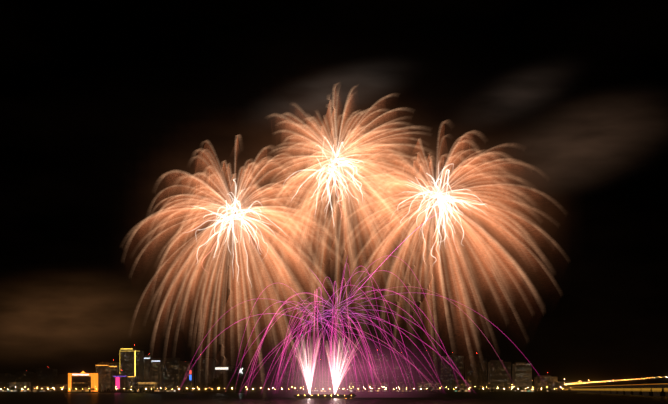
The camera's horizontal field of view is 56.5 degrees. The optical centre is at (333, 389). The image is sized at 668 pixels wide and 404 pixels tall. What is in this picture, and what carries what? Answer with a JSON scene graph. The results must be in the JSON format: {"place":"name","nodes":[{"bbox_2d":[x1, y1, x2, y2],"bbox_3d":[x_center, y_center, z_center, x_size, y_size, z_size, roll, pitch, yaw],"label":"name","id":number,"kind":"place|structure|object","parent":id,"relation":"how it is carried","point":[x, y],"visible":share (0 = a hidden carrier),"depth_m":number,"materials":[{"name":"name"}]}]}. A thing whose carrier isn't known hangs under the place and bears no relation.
{"place":"outdoors","nodes":[
{"label":"outdoors","id":0,"kind":"place"},
{"bbox_2d":[163,358,180,391],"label":"building","id":1,"kind":"structure","parent":0,"point":[171,373],"depth_m":1991.17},
{"bbox_2d":[195,355,214,389],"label":"building","id":2,"kind":"structure","parent":0,"point":[204,369],"depth_m":2139.47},
{"bbox_2d":[188,371,306,391],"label":"hill","id":3,"kind":"structure","parent":0,"point":[230,383],"depth_m":1883.13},
{"bbox_2d":[0,389,514,391],"bbox_3d":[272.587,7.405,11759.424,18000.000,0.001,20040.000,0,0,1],"label":"ground","id":4,"kind":"structure","parent":0,"point":[340,390],"depth_m":2021.96,"materials":[{"name":"black"}]},
{"bbox_2d":[0,373,15,390],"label":"building","id":5,"kind":"structure","parent":4,"relation":"on","point":[6,379],"depth_m":2298.58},
{"bbox_2d":[9,382,30,391],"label":"building","id":6,"kind":"structure","parent":4,"relation":"on","point":[25,386],"depth_m":1887.60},
{"bbox_2d":[16,372,36,390],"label":"building","id":7,"kind":"structure","parent":4,"relation":"on","point":[31,377],"depth_m":2303.18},
{"bbox_2d":[33,386,49,391],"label":"building","id":8,"kind":"structure","parent":4,"relation":"on","point":[38,388],"depth_m":1865.19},
{"bbox_2d":[36,368,57,390],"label":"building","id":9,"kind":"structure","parent":4,"relation":"on","point":[45,376],"depth_m":2451.68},
{"bbox_2d":[55,374,67,383],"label":"building","id":10,"kind":"structure","parent":4,"relation":"on","point":[61,379],"depth_m":2254.35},
{"bbox_2d":[55,384,67,391],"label":"building","id":11,"kind":"structure","parent":4,"relation":"on","point":[65,386],"depth_m":1878.08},
{"bbox_2d":[68,371,97,391],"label":"gate building","id":12,"kind":"structure","parent":4,"relation":"on","point":[84,381],"depth_m":1798.94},
{"bbox_2d":[98,384,101,391],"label":"building","id":13,"kind":"structure","parent":4,"relation":"on","point":[99,387],"depth_m":1886.86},
{"bbox_2d":[96,362,119,391],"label":"building","id":14,"kind":"structure","parent":4,"relation":"on","point":[105,371],"depth_m":1895.61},
{"bbox_2d":[110,370,127,391],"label":"building","id":15,"kind":"structure","parent":4,"relation":"on","point":[118,381],"depth_m":1796.76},
{"bbox_2d":[119,349,143,391],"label":"building","id":16,"kind":"structure","parent":4,"relation":"on","point":[132,364],"depth_m":1840.13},
{"bbox_2d":[138,382,156,391],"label":"building","id":17,"kind":"structure","parent":4,"relation":"on","point":[147,386],"depth_m":1786.55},
{"bbox_2d":[144,355,151,381],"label":"building","id":18,"kind":"structure","parent":4,"relation":"on","point":[147,367],"depth_m":1944.63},
{"bbox_2d":[151,358,162,391],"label":"building","id":19,"kind":"structure","parent":4,"relation":"on","point":[156,369],"depth_m":1944.05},
{"bbox_2d":[179,361,193,391],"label":"building","id":20,"kind":"structure","parent":4,"relation":"on","point":[186,374],"depth_m":1940.75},
{"bbox_2d":[215,366,233,377],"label":"building","id":21,"kind":"structure","parent":4,"relation":"on","point":[219,370],"depth_m":2188.09,"materials":[{"name":"white"}]},
{"bbox_2d":[0,392,577,392],"bbox_3d":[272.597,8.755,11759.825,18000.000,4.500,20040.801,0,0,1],"label":"seawall","id":22,"kind":"object","parent":4,"relation":"on","point":[288,392],"visible":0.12,"depth_m":1746.22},
{"bbox_2d":[1,380,588,391],"bbox_3d":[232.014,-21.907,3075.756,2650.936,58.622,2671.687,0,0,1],"label":"street lamp poles","id":23,"kind":"object","parent":4,"relation":"on","point":[272,387],"visible":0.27,"depth_m":1760.27,"materials":[{"name":"metal"}]},
{"bbox_2d":[319,382,336,391],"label":"building","id":24,"kind":"structure","parent":4,"relation":"on","point":[328,385],"depth_m":1856.53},
{"bbox_2d":[348,382,360,391],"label":"building","id":25,"kind":"structure","parent":4,"relation":"on","point":[355,386],"depth_m":1855.00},
{"bbox_2d":[368,384,386,391],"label":"building","id":26,"kind":"structure","parent":4,"relation":"on","point":[383,388],"depth_m":1857.42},
{"bbox_2d":[400,384,412,391],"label":"building","id":27,"kind":"structure","parent":4,"relation":"on","point":[403,388],"depth_m":1853.14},
{"bbox_2d":[416,351,437,390],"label":"building","id":28,"kind":"structure","parent":4,"relation":"on","point":[426,366],"depth_m":2567.04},
{"bbox_2d":[417,382,440,391],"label":"building","id":29,"kind":"structure","parent":4,"relation":"on","point":[425,386],"depth_m":1840.33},
{"bbox_2d":[439,355,463,389],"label":"building","id":30,"kind":"structure","parent":4,"relation":"on","point":[451,367],"depth_m":2465.19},
{"bbox_2d":[452,380,471,391],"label":"building","id":31,"kind":"structure","parent":4,"relation":"on","point":[463,385],"depth_m":1844.56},
{"bbox_2d":[465,356,486,388],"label":"building","id":32,"kind":"structure","parent":4,"relation":"on","point":[476,370],"depth_m":2363.13,"materials":[{"name":"black"}]},
{"bbox_2d":[484,383,507,391],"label":"building","id":33,"kind":"structure","parent":4,"relation":"on","point":[502,387],"depth_m":1839.77,"materials":[{"name":"brown"}]},
{"bbox_2d":[488,360,510,390],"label":"building","id":34,"kind":"structure","parent":4,"relation":"on","point":[499,371],"depth_m":2112.37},
{"bbox_2d":[512,362,531,390],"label":"building","id":35,"kind":"structure","parent":4,"relation":"on","point":[521,373],"depth_m":2110.61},
{"bbox_2d":[515,386,537,391],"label":"building","id":36,"kind":"structure","parent":4,"relation":"on","point":[534,388],"depth_m":1848.26,"materials":[{"name":"yellow"}]},
{"bbox_2d":[534,372,557,387],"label":"building","id":37,"kind":"structure","parent":4,"relation":"on","point":[540,381],"depth_m":2257.86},
{"bbox_2d":[546,382,563,391],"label":"building","id":38,"kind":"structure","parent":4,"relation":"on","point":[556,386],"depth_m":1836.42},
{"bbox_2d":[564,383,667,396],"bbox_3d":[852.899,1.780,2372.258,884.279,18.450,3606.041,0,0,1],"label":"bridge","id":39,"kind":"structure","parent":4,"relation":"on","point":[646,389],"depth_m":1080.81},
{"bbox_2d":[569,377,661,386],"bbox_3d":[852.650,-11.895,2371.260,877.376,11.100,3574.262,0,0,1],"label":"bridge lamp poles","id":40,"kind":"object","parent":39,"relation":"on","point":[614,382],"visible":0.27,"depth_m":1171.72,"materials":[{"name":"yellow metal"}]},
{"bbox_2d":[255,362,275,378],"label":"building","id":41,"kind":"structure","parent":0,"point":[268,366],"depth_m":2485.18,"materials":[{"name":"brown"}]},
{"bbox_2d":[4,379,570,389],"bbox_3d":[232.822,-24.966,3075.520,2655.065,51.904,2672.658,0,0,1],"label":"street lamps heads","id":42,"kind":"object","parent":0,"point":[295,388],"visible":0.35,"depth_m":1766.00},
{"bbox_2d":[279,357,302,390],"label":"building","id":43,"kind":"structure","parent":0,"point":[291,370],"depth_m":2582.61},
{"bbox_2d":[306,361,330,390],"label":"building","id":44,"kind":"structure","parent":0,"point":[317,372],"depth_m":2480.05,"materials":[{"name":"pink"}]},
{"bbox_2d":[0,392,667,403],"bbox_3d":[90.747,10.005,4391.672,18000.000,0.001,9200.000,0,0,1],"label":"water","id":45,"kind":"structure","parent":0,"point":[290,398],"depth_m":670.88,"materials":[{"name":"black liquid"}]},
{"bbox_2d":[294,393,355,397],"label":"barge","id":46,"kind":"object","parent":45,"relation":"on","point":[351,395],"visible":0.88,"depth_m":705.23},
{"bbox_2d":[0,0,667,388],"label":"sky","id":47,"kind":"structure","parent":0,"point":[232,183],"materials":[{"name":"black"}]},
{"bbox_2d":[342,358,363,390],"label":"building","id":48,"kind":"structure","parent":0,"point":[352,369],"depth_m":2374.84,"materials":[{"name":"pink"}]},
{"bbox_2d":[367,353,388,390],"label":"building","id":49,"kind":"structure","parent":0,"point":[377,368],"depth_m":2472.22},
{"bbox_2d":[391,356,413,390],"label":"building","id":50,"kind":"structure","parent":0,"point":[402,369],"depth_m":2369.95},
{"bbox_2d":[441,379,667,391],"bbox_3d":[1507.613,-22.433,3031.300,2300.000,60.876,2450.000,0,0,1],"label":"lights","id":51,"kind":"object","parent":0,"point":[626,381],"depth_m":2416.92}
]}

